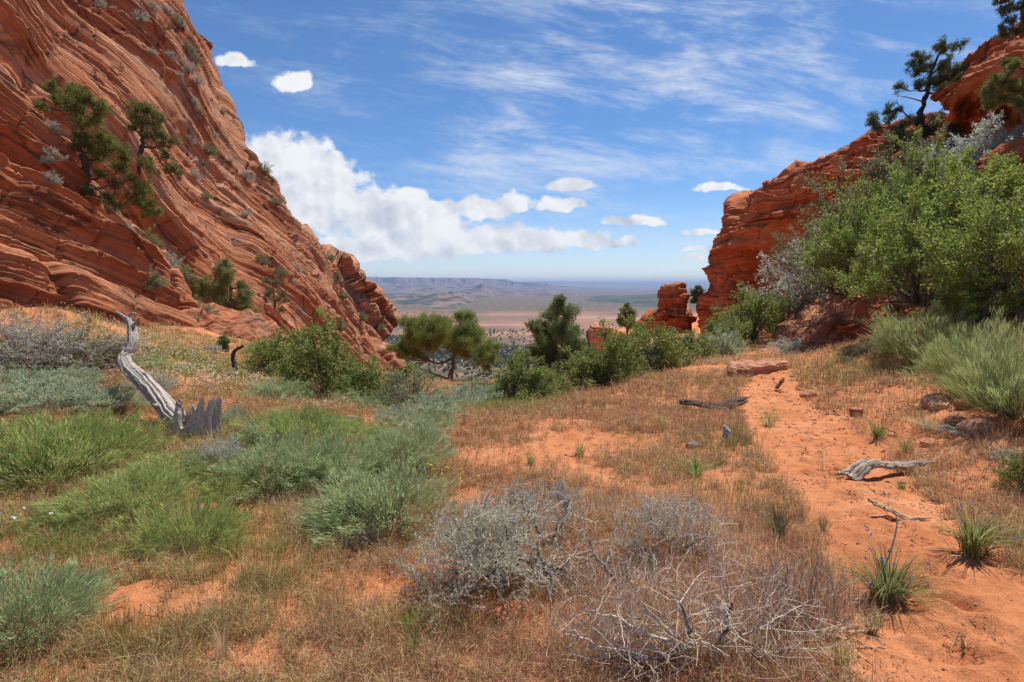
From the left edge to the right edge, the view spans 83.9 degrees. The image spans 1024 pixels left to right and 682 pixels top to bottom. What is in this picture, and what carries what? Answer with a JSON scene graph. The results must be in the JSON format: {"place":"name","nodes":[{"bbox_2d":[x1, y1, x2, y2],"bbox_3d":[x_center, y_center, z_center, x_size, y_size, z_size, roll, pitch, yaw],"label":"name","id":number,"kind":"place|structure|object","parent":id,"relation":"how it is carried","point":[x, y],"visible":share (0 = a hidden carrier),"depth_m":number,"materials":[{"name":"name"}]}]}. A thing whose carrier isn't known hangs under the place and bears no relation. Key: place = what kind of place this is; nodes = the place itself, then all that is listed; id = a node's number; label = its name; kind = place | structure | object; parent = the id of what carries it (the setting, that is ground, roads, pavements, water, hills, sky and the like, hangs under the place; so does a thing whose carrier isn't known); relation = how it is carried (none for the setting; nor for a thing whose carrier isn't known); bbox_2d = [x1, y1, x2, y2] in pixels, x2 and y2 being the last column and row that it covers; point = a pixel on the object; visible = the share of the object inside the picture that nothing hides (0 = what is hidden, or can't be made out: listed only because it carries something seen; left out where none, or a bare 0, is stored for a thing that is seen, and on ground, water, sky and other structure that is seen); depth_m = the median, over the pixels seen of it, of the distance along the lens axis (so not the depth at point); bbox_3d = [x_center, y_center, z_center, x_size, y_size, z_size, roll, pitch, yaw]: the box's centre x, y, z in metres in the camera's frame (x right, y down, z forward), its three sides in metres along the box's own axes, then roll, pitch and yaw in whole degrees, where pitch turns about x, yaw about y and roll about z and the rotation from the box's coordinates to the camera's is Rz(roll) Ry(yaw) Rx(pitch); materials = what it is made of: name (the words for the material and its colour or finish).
{"place":"outdoors","nodes":[
{"label":"outdoors","id":0,"kind":"place"},
{"bbox_2d":[0,64,198,329],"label":"cliff","id":1,"kind":"structure","parent":0,"point":[67,243],"depth_m":14.36,"materials":[{"name":"stone"}]},
{"bbox_2d":[30,76,164,218],"bbox_3d":[-11.532,-5.444,16.147,3.350,3.970,1.513,0,6,0],"label":"juniper tree","id":2,"kind":"object","parent":1,"relation":"on","point":[76,100],"visible":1,"depth_m":16.04,"materials":[{"name":"green plant"}]},
{"bbox_2d":[0,0,406,371],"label":"cliff","id":3,"kind":"structure","parent":0,"point":[101,52],"depth_m":34.91,"materials":[{"name":"stone"}]},
{"bbox_2d":[121,99,186,180],"bbox_3d":[-11.404,-6.323,17.979,1.979,2.485,0.900,0,6,0],"label":"juniper tree","id":4,"kind":"object","parent":3,"relation":"on","point":[137,121],"visible":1,"depth_m":17.96,"materials":[{"name":"green plant"}]},
{"bbox_2d":[207,256,263,315],"bbox_3d":[-13.210,-2.068,26.936,2.139,3.896,2.175,5,8,43],"label":"pinyon tree","id":5,"kind":"object","parent":3,"relation":"on","point":[222,281],"visible":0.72,"depth_m":26.72,"materials":[{"name":"green plant"}]},
{"bbox_2d":[262,268,291,314],"bbox_3d":[-13.793,-2.346,33.029,1.688,3.830,1.485,-6,8,-44],"label":"pinyon tree","id":6,"kind":"object","parent":3,"relation":"on","point":[282,293],"visible":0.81,"depth_m":32.85,"materials":[{"name":"green plant"}]},
{"bbox_2d":[387,292,473,309],"bbox_3d":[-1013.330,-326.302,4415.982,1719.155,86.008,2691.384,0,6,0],"label":"wooded bluff","id":7,"kind":"structure","parent":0,"point":[444,301],"depth_m":4790.95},
{"bbox_2d":[366,277,599,298],"bbox_3d":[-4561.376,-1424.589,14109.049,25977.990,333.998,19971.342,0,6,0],"label":"distant mesa","id":8,"kind":"structure","parent":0,"point":[405,286],"depth_m":12064.59,"materials":[{"name":"stone"}]},
{"bbox_2d":[0,120,1023,681],"bbox_3d":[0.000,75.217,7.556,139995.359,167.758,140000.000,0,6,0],"label":"ground","id":9,"kind":"structure","parent":0,"point":[924,642],"depth_m":4.31,"materials":[{"name":"sand"}]},
{"bbox_2d":[0,360,72,392],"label":"sagebrush","id":10,"kind":"object","parent":9,"relation":"on","point":[20,372],"visible":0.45,"depth_m":8.41,"materials":[{"name":"green plant"}]},
{"bbox_2d":[0,309,88,372],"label":"grey shrub","id":11,"kind":"object","parent":9,"relation":"on","point":[11,353],"visible":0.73,"depth_m":9.45,"materials":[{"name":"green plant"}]},
{"bbox_2d":[0,371,116,415],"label":"sagebrush","id":12,"kind":"object","parent":9,"relation":"on","point":[62,385],"visible":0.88,"depth_m":7.64,"materials":[{"name":"green plant"}]},
{"bbox_2d":[0,551,131,668],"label":"pale green shrub","id":13,"kind":"object","parent":9,"relation":"on","point":[44,587],"visible":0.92,"depth_m":2.72,"materials":[{"name":"green plant"}]},
{"bbox_2d":[2,563,131,641],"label":"pale green shrub","id":14,"kind":"object","parent":9,"relation":"on","point":[105,591],"visible":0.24,"depth_m":2.95,"materials":[{"name":"green plant"}]},
{"bbox_2d":[12,492,145,541],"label":"green shrub","id":15,"kind":"object","parent":9,"relation":"on","point":[56,510],"visible":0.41,"depth_m":4.19,"materials":[{"name":"green plant"}]},
{"bbox_2d":[51,360,110,385],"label":"sagebrush","id":16,"kind":"object","parent":9,"relation":"on","point":[71,371],"visible":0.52,"depth_m":9.12,"materials":[{"name":"green plant"}]},
{"bbox_2d":[0,400,164,502],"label":"green shrub","id":17,"kind":"object","parent":9,"relation":"on","point":[15,454],"visible":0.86,"depth_m":5.15,"materials":[{"name":"green plant"}]},
{"bbox_2d":[0,304,173,376],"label":"dead shrub","id":18,"kind":"object","parent":9,"relation":"on","point":[90,359],"visible":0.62,"depth_m":9.71,"materials":[{"name":"grey plant"}]},
{"bbox_2d":[50,312,140,368],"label":"scrub shrub","id":19,"kind":"object","parent":9,"relation":"on","point":[100,362],"visible":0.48,"depth_m":10.32,"materials":[{"name":"grey plant"}]},
{"bbox_2d":[18,403,177,483],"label":"green shrub","id":20,"kind":"object","parent":9,"relation":"on","point":[129,436],"visible":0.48,"depth_m":5.66,"materials":[{"name":"green plant"}]},
{"bbox_2d":[36,381,168,414],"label":"sagebrush","id":21,"kind":"object","parent":9,"relation":"on","point":[131,393],"visible":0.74,"depth_m":8.12,"materials":[{"name":"green plant"}]},
{"bbox_2d":[31,459,198,539],"bbox_3d":[-2.985,1.194,4.406,1.203,0.443,1.098,2,6,18],"label":"green shrub","id":22,"kind":"object","parent":9,"relation":"on","point":[139,478],"visible":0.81,"depth_m":4.37,"materials":[{"name":"green plant"}]},
{"bbox_2d":[104,446,230,491],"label":"green shrub","id":23,"kind":"object","parent":9,"relation":"on","point":[153,465],"visible":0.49,"depth_m":5.19,"materials":[{"name":"green plant"}]},
{"bbox_2d":[115,311,222,438],"bbox_3d":[-4.882,0.432,7.569,3.366,1.563,0.743,5,7,40],"label":"dead tree","id":24,"kind":"object","parent":9,"relation":"on","point":[164,404],"visible":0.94,"depth_m":7.28,"materials":[{"name":"wood"}]},
{"bbox_2d":[99,490,265,570],"bbox_3d":[-2.182,1.243,3.830,0.987,0.457,0.918,5,8,42],"label":"green shrub","id":25,"kind":"object","parent":9,"relation":"on","point":[167,523],"visible":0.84,"depth_m":3.76,"materials":[{"name":"green plant"}]},
{"bbox_2d":[176,434,245,472],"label":"grey shrub","id":26,"kind":"object","parent":9,"relation":"on","point":[232,447],"visible":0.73,"depth_m":5.44,"materials":[{"name":"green plant"}]},
{"bbox_2d":[181,300,290,347],"bbox_3d":[-10.268,-0.010,18.696,5.919,3.220,4.958,0,6,0],"label":"rock slab","id":27,"kind":"object","parent":9,"relation":"on","point":[246,324],"visible":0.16,"depth_m":18.64,"materials":[{"name":"stone"}]},
{"bbox_2d":[191,470,287,508],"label":"green shrub","id":28,"kind":"object","parent":9,"relation":"on","point":[215,479],"visible":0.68,"depth_m":4.84,"materials":[{"name":"green plant"}]},
{"bbox_2d":[1,302,479,518],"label":"wildflowers","id":29,"kind":"object","parent":9,"relation":"on","point":[204,368],"visible":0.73,"depth_m":12.04,"materials":[{"name":"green plant"}]},
{"bbox_2d":[206,425,345,501],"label":"pale green shrub","id":30,"kind":"object","parent":9,"relation":"on","point":[271,458],"visible":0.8,"depth_m":5.03,"materials":[{"name":"green plant"}]},
{"bbox_2d":[233,375,323,400],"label":"pale green shrub","id":31,"kind":"object","parent":9,"relation":"on","point":[275,387],"visible":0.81,"depth_m":10.36,"materials":[{"name":"green plant"}]},
{"bbox_2d":[239,323,327,381],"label":"oak shrub","id":32,"kind":"object","parent":9,"relation":"on","point":[269,351],"visible":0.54,"depth_m":13.53,"materials":[{"name":"green plant"}]},
{"bbox_2d":[230,398,348,454],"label":"green shrub","id":33,"kind":"object","parent":9,"relation":"on","point":[282,418],"visible":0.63,"depth_m":6.21,"materials":[{"name":"green plant"}]},
{"bbox_2d":[264,311,374,399],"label":"oak shrub","id":34,"kind":"object","parent":9,"relation":"on","point":[324,368],"visible":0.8,"depth_m":11.31,"materials":[{"name":"green plant"}]},
{"bbox_2d":[276,415,394,497],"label":"pale green shrub","id":35,"kind":"object","parent":9,"relation":"on","point":[352,457],"visible":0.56,"depth_m":5.20,"materials":[{"name":"green plant"}]},
{"bbox_2d":[336,420,404,448],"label":"green shrub","id":36,"kind":"object","parent":9,"relation":"on","point":[368,430],"visible":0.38,"depth_m":6.58,"materials":[{"name":"green plant"}]},
{"bbox_2d":[328,354,418,400],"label":"oak shrub","id":37,"kind":"object","parent":9,"relation":"on","point":[370,374],"visible":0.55,"depth_m":10.78,"materials":[{"name":"green plant"}]},
{"bbox_2d":[288,453,468,556],"bbox_3d":[-0.980,1.169,4.266,1.327,0.645,1.499,-2,6,-22],"label":"pale green shrub","id":38,"kind":"object","parent":9,"relation":"on","point":[351,502],"visible":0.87,"depth_m":4.19,"materials":[{"name":"green plant"}]},
{"bbox_2d":[368,402,424,425],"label":"sagebrush","id":39,"kind":"object","parent":9,"relation":"on","point":[403,413],"visible":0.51,"depth_m":7.86,"materials":[{"name":"green plant"}]},
{"bbox_2d":[354,366,452,408],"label":"scrub shrub","id":40,"kind":"object","parent":9,"relation":"on","point":[403,391],"visible":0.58,"depth_m":9.71,"materials":[{"name":"green plant"}]},
{"bbox_2d":[359,413,465,480],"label":"pale green shrub","id":41,"kind":"object","parent":9,"relation":"on","point":[414,444],"visible":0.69,"depth_m":5.54,"materials":[{"name":"green plant"}]},
{"bbox_2d":[401,389,468,420],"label":"sagebrush","id":42,"kind":"object","parent":9,"relation":"on","point":[423,405],"visible":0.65,"depth_m":8.33,"materials":[{"name":"green plant"}]},
{"bbox_2d":[385,307,503,381],"bbox_3d":[-3.132,0.687,27.226,4.813,4.626,4.213,4,7,33],"label":"juniper tree","id":43,"kind":"object","parent":9,"relation":"on","point":[433,333],"visible":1,"depth_m":26.50,"materials":[{"name":"green plant"}]},
{"bbox_2d":[428,380,503,405],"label":"sagebrush","id":44,"kind":"object","parent":9,"relation":"on","point":[468,394],"visible":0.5,"depth_m":9.91,"materials":[{"name":"green plant"}]},
{"bbox_2d":[385,328,586,381],"bbox_3d":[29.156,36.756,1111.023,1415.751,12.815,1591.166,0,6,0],"label":"woodland","id":45,"kind":"object","parent":9,"relation":"on","point":[445,355],"visible":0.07,"depth_m":1160.02,"materials":[{"name":"green plant"}]},
{"bbox_2d":[389,485,608,646],"bbox_3d":[-0.072,1.142,3.171,1.238,0.646,1.075,0,6,0],"label":"sagebrush","id":46,"kind":"object","parent":9,"relation":"on","point":[481,555],"visible":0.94,"depth_m":3.11,"materials":[{"name":"grey plant"}]},
{"bbox_2d":[0,305,1022,681],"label":"twig litter","id":47,"kind":"object","parent":9,"relation":"on","point":[784,493],"visible":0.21,"depth_m":5.03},
{"bbox_2d":[0,118,1023,681],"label":"dry grass","id":48,"kind":"structure","parent":9,"relation":"on","point":[356,650],"depth_m":3.55,"materials":[{"name":"plant"}]},
{"bbox_2d":[0,312,1023,679],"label":"green grass","id":49,"kind":"structure","parent":9,"relation":"on","point":[746,440],"depth_m":4.05,"materials":[{"name":"plant"}]},
{"bbox_2d":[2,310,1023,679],"bbox_3d":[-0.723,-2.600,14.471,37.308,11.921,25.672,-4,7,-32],"label":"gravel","id":50,"kind":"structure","parent":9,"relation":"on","point":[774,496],"depth_m":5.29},
{"bbox_2d":[473,346,566,404],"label":"oak shrub","id":51,"kind":"object","parent":9,"relation":"on","point":[515,372],"visible":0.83,"depth_m":10.39,"materials":[{"name":"green plant"}]},
{"bbox_2d":[483,475,607,553],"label":"sagebrush","id":52,"kind":"object","parent":9,"relation":"on","point":[559,495],"visible":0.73,"depth_m":3.83,"materials":[{"name":"grey plant"}]},
{"bbox_2d":[524,292,598,375],"bbox_3d":[1.419,0.172,16.023,2.209,3.088,1.776,0,6,0],"label":"pinyon tree","id":53,"kind":"object","parent":9,"relation":"on","point":[563,331],"visible":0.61,"depth_m":15.91,"materials":[{"name":"green plant"}]},
{"bbox_2d":[230,474,900,681],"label":"dry stems","id":54,"kind":"object","parent":9,"relation":"on","point":[628,500],"visible":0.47,"depth_m":3.17,"materials":[{"name":"brown plant"}]},
{"bbox_2d":[511,528,629,621],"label":"broken branch","id":55,"kind":"object","parent":9,"relation":"on","point":[542,560],"visible":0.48,"depth_m":3.23,"materials":[{"name":"wood"}]},
{"bbox_2d":[556,344,634,388],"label":"oak shrub","id":56,"kind":"object","parent":9,"relation":"on","point":[573,358],"visible":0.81,"depth_m":11.52,"materials":[{"name":"green plant"}]},
{"bbox_2d":[575,317,655,385],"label":"oak shrub","id":57,"kind":"object","parent":9,"relation":"on","point":[616,349],"visible":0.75,"depth_m":11.65,"materials":[{"name":"green plant"}]},
{"bbox_2d":[586,537,657,587],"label":"broken branch","id":58,"kind":"object","parent":9,"relation":"on","point":[604,566],"visible":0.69,"depth_m":3.22,"materials":[{"name":"wood"}]},
{"bbox_2d":[616,314,700,370],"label":"oak shrub","id":59,"kind":"object","parent":9,"relation":"on","point":[666,340],"visible":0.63,"depth_m":13.52,"materials":[{"name":"green plant"}]},
{"bbox_2d":[634,282,697,336],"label":"balanced rock","id":60,"kind":"object","parent":9,"relation":"on","point":[674,310],"visible":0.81,"depth_m":58.32,"materials":[{"name":"red stone"}]},
{"bbox_2d":[598,491,755,588],"bbox_3d":[1.008,1.221,3.457,0.906,0.506,0.839,5,8,41],"label":"dead brush","id":61,"kind":"object","parent":9,"relation":"on","point":[654,524],"visible":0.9,"depth_m":3.50,"materials":[{"name":"grey plant"}]},
{"bbox_2d":[653,326,719,361],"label":"oak shrub","id":62,"kind":"object","parent":9,"relation":"on","point":[692,345],"visible":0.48,"depth_m":15.06,"materials":[{"name":"green plant"}]},
{"bbox_2d":[544,533,861,681],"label":"dead brush","id":63,"kind":"object","parent":9,"relation":"on","point":[663,655],"visible":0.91,"depth_m":2.50,"materials":[{"name":"grey plant"}]},
{"bbox_2d":[695,233,727,335],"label":"cliff buttress","id":64,"kind":"structure","parent":9,"relation":"on","point":[714,273],"depth_m":53.34,"materials":[{"name":"red stone"}]},
{"bbox_2d":[678,397,749,409],"bbox_3d":[2.930,0.895,8.223,1.035,0.150,0.346,0,6,0],"label":"rotten log","id":65,"kind":"object","parent":9,"relation":"on","point":[734,401],"visible":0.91,"depth_m":8.15,"materials":[{"name":"grey wood"}]},
{"bbox_2d":[696,324,749,355],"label":"sagebrush","id":66,"kind":"object","parent":9,"relation":"on","point":[728,341],"visible":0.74,"depth_m":15.99,"materials":[{"name":"green plant"}]},
{"bbox_2d":[692,312,760,350],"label":"oak shrub","id":67,"kind":"object","parent":9,"relation":"on","point":[731,326],"visible":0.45,"depth_m":17.12,"materials":[{"name":"green plant"}]},
{"bbox_2d":[703,280,793,338],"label":"oak shrub","id":68,"kind":"object","parent":9,"relation":"on","point":[757,310],"visible":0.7,"depth_m":18.52,"materials":[{"name":"green plant"}]},
{"bbox_2d":[727,358,788,377],"bbox_3d":[4.656,0.567,10.845,1.118,0.428,0.664,0,6,0],"label":"flat rock","id":69,"kind":"object","parent":9,"relation":"on","point":[768,365],"visible":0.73,"depth_m":10.60,"materials":[{"name":"stone"}]},
{"bbox_2d":[738,232,831,321],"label":"grey shrub","id":70,"kind":"object","parent":9,"relation":"on","point":[794,288],"visible":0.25,"depth_m":19.65,"materials":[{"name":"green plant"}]},
{"bbox_2d":[748,496,826,537],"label":"grass tuft","id":71,"kind":"object","parent":9,"relation":"on","point":[776,526],"visible":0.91,"depth_m":3.86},
{"bbox_2d":[766,224,819,266],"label":"scrub shrub","id":72,"kind":"object","parent":9,"relation":"on","point":[781,253],"visible":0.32,"depth_m":24.91,"materials":[{"name":"green plant"}]},
{"bbox_2d":[708,544,910,662],"bbox_3d":[1.376,1.266,2.796,0.933,0.500,0.823,0,6,0],"label":"dead brush","id":73,"kind":"object","parent":9,"relation":"on","point":[824,601],"visible":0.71,"depth_m":2.74,"materials":[{"name":"grey plant"}]},
{"bbox_2d":[779,212,888,301],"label":"scrub shrub","id":74,"kind":"object","parent":9,"relation":"on","point":[817,229],"visible":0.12,"depth_m":17.42,"materials":[{"name":"green plant"}]},
{"bbox_2d":[773,280,911,350],"bbox_3d":[10.589,-0.585,18.058,4.064,3.060,11.796,3,7,30],"label":"hillside outcrop","id":75,"kind":"object","parent":9,"relation":"on","point":[814,323],"visible":0.48,"depth_m":14.42,"materials":[{"name":"stone"}]},
{"bbox_2d":[793,174,928,300],"bbox_3d":[9.210,-2.663,14.715,3.495,3.466,3.367,5,8,43],"label":"oak shrub","id":76,"kind":"object","parent":75,"relation":"on","point":[841,239],"visible":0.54,"depth_m":14.64,"materials":[{"name":"green plant"}]},
{"bbox_2d":[792,155,905,242],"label":"scrub shrub","id":77,"kind":"object","parent":9,"relation":"on","point":[822,212],"visible":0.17,"depth_m":21.07,"materials":[{"name":"green plant"}]},
{"bbox_2d":[838,129,933,210],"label":"scrub shrub","id":78,"kind":"object","parent":9,"relation":"on","point":[871,172],"visible":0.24,"depth_m":20.37,"materials":[{"name":"green plant"}]},
{"bbox_2d":[837,459,936,480],"bbox_3d":[3.354,1.116,5.036,0.925,0.172,0.214,-1,6,-9],"label":"weathered log","id":79,"kind":"object","parent":9,"relation":"on","point":[859,470],"visible":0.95,"depth_m":4.99,"materials":[{"name":"grey wood"}]},
{"bbox_2d":[789,529,992,627],"bbox_3d":[2.009,1.246,2.975,0.921,0.328,0.876,0,6,0],"label":"grass tuft","id":80,"kind":"object","parent":9,"relation":"on","point":[891,589],"visible":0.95,"depth_m":3.03,"materials":[{"name":"green plant"}]},
{"bbox_2d":[842,125,976,241],"bbox_3d":[11.572,-4.393,16.769,3.592,3.652,3.457,-2,6,-16],"label":"oak shrub","id":81,"kind":"object","parent":9,"relation":"on","point":[902,178],"visible":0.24,"depth_m":16.08,"materials":[{"name":"green plant"}]},
{"bbox_2d":[864,34,971,178],"bbox_3d":[15.601,-8.749,21.787,4.369,5.462,2.018,0,6,0],"label":"pinyon tree","id":82,"kind":"object","parent":9,"relation":"on","point":[944,67],"visible":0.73,"depth_m":21.61,"materials":[{"name":"green plant"}]},
{"bbox_2d":[828,169,1018,318],"bbox_3d":[8.334,-1.859,11.466,3.346,2.926,3.422,-4,7,-37],"label":"oak shrub","id":83,"kind":"object","parent":9,"relation":"on","point":[877,285],"visible":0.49,"depth_m":11.31,"materials":[{"name":"green plant"}]},
{"bbox_2d":[853,302,1007,361],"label":"broom shrub","id":84,"kind":"object","parent":9,"relation":"on","point":[905,334],"visible":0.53,"depth_m":9.36,"materials":[{"name":"green plant"}]},
{"bbox_2d":[890,110,983,184],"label":"scrub shrub","id":85,"kind":"object","parent":9,"relation":"on","point":[927,145],"visible":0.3,"depth_m":19.27,"materials":[{"name":"green plant"}]},
{"bbox_2d":[879,143,1023,259],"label":"oak shrub","id":86,"kind":"object","parent":9,"relation":"on","point":[934,204],"visible":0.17,"depth_m":11.79,"materials":[{"name":"green plant"}]},
{"bbox_2d":[899,305,1023,392],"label":"broom shrub","id":87,"kind":"object","parent":9,"relation":"on","point":[939,358],"visible":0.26,"depth_m":6.77,"materials":[{"name":"green plant"}]},
{"bbox_2d":[906,168,1023,311],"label":"oak shrub","id":88,"kind":"object","parent":9,"relation":"on","point":[1007,242],"visible":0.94,"depth_m":9.35,"materials":[{"name":"green plant"}]},
{"bbox_2d":[910,265,1023,325],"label":"oak shrub","id":89,"kind":"object","parent":9,"relation":"on","point":[960,300],"visible":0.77,"depth_m":9.27,"materials":[{"name":"green plant"}]},
{"bbox_2d":[922,109,1023,179],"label":"silver shrub","id":90,"kind":"object","parent":9,"relation":"on","point":[985,141],"visible":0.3,"depth_m":16.32,"materials":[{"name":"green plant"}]},
{"bbox_2d":[924,500,1023,560],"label":"grass tuft","id":91,"kind":"object","parent":9,"relation":"on","point":[975,541],"visible":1,"depth_m":3.34,"materials":[{"name":"green plant"}]},
{"bbox_2d":[928,321,1023,425],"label":"broom shrub","id":92,"kind":"object","parent":9,"relation":"on","point":[981,382],"visible":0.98,"depth_m":5.62,"materials":[{"name":"green plant"}]},
{"bbox_2d":[956,418,996,434],"bbox_3d":[4.602,0.859,5.640,0.332,0.187,0.221,0,6,0],"label":"stone","id":93,"kind":"object","parent":9,"relation":"on","point":[969,424],"visible":0.69,"depth_m":5.59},
{"bbox_2d":[976,151,1023,227],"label":"oak shrub","id":94,"kind":"object","parent":9,"relation":"on","point":[1019,186],"visible":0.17,"depth_m":11.51,"materials":[{"name":"green plant"}]},
{"bbox_2d":[976,136,1023,181],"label":"overhang boulder","id":95,"kind":"object","parent":9,"relation":"on","point":[1016,145],"visible":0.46,"depth_m":13.64,"materials":[{"name":"red stone"}]},
{"bbox_2d":[978,55,1023,123],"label":"pinyon tree","id":96,"kind":"object","parent":9,"relation":"on","point":[991,94],"visible":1,"depth_m":13.87,"materials":[{"name":"green plant"}]},
{"bbox_2d":[990,447,1023,497],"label":"oak shrub","id":97,"kind":"object","parent":9,"relation":"on","point":[1014,472],"visible":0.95,"depth_m":4.34,"materials":[{"name":"green plant"}]},
{"bbox_2d":[183,0,1020,283],"label":"sky","id":98,"kind":"structure","parent":0,"point":[512,140],"materials":[{"name":"blue"}]},
{"bbox_2d":[536,281,709,286],"bbox_3d":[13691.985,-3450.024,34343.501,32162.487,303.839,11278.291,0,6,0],"label":"mountains","id":99,"kind":"structure","parent":0,"point":[608,284],"depth_m":33345.69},
{"bbox_2d":[587,291,705,306],"bbox_3d":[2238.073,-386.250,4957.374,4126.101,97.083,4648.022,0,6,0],"label":"wooded ridge","id":100,"kind":"structure","parent":0,"point":[647,300],"depth_m":4967.92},
{"bbox_2d":[709,112,947,314],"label":"cliff","id":101,"kind":"structure","parent":0,"point":[743,238],"depth_m":43.08,"materials":[{"name":"red stone"}]},
{"bbox_2d":[930,21,1023,146],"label":"overhanging cliff","id":102,"kind":"structure","parent":0,"point":[960,100],"depth_m":19.24,"materials":[{"name":"red stone"}]},
{"bbox_2d":[991,0,1023,40],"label":"pinyon tree","id":103,"kind":"object","parent":102,"relation":"on","point":[1003,11],"visible":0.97,"depth_m":18.97,"materials":[{"name":"green plant"}]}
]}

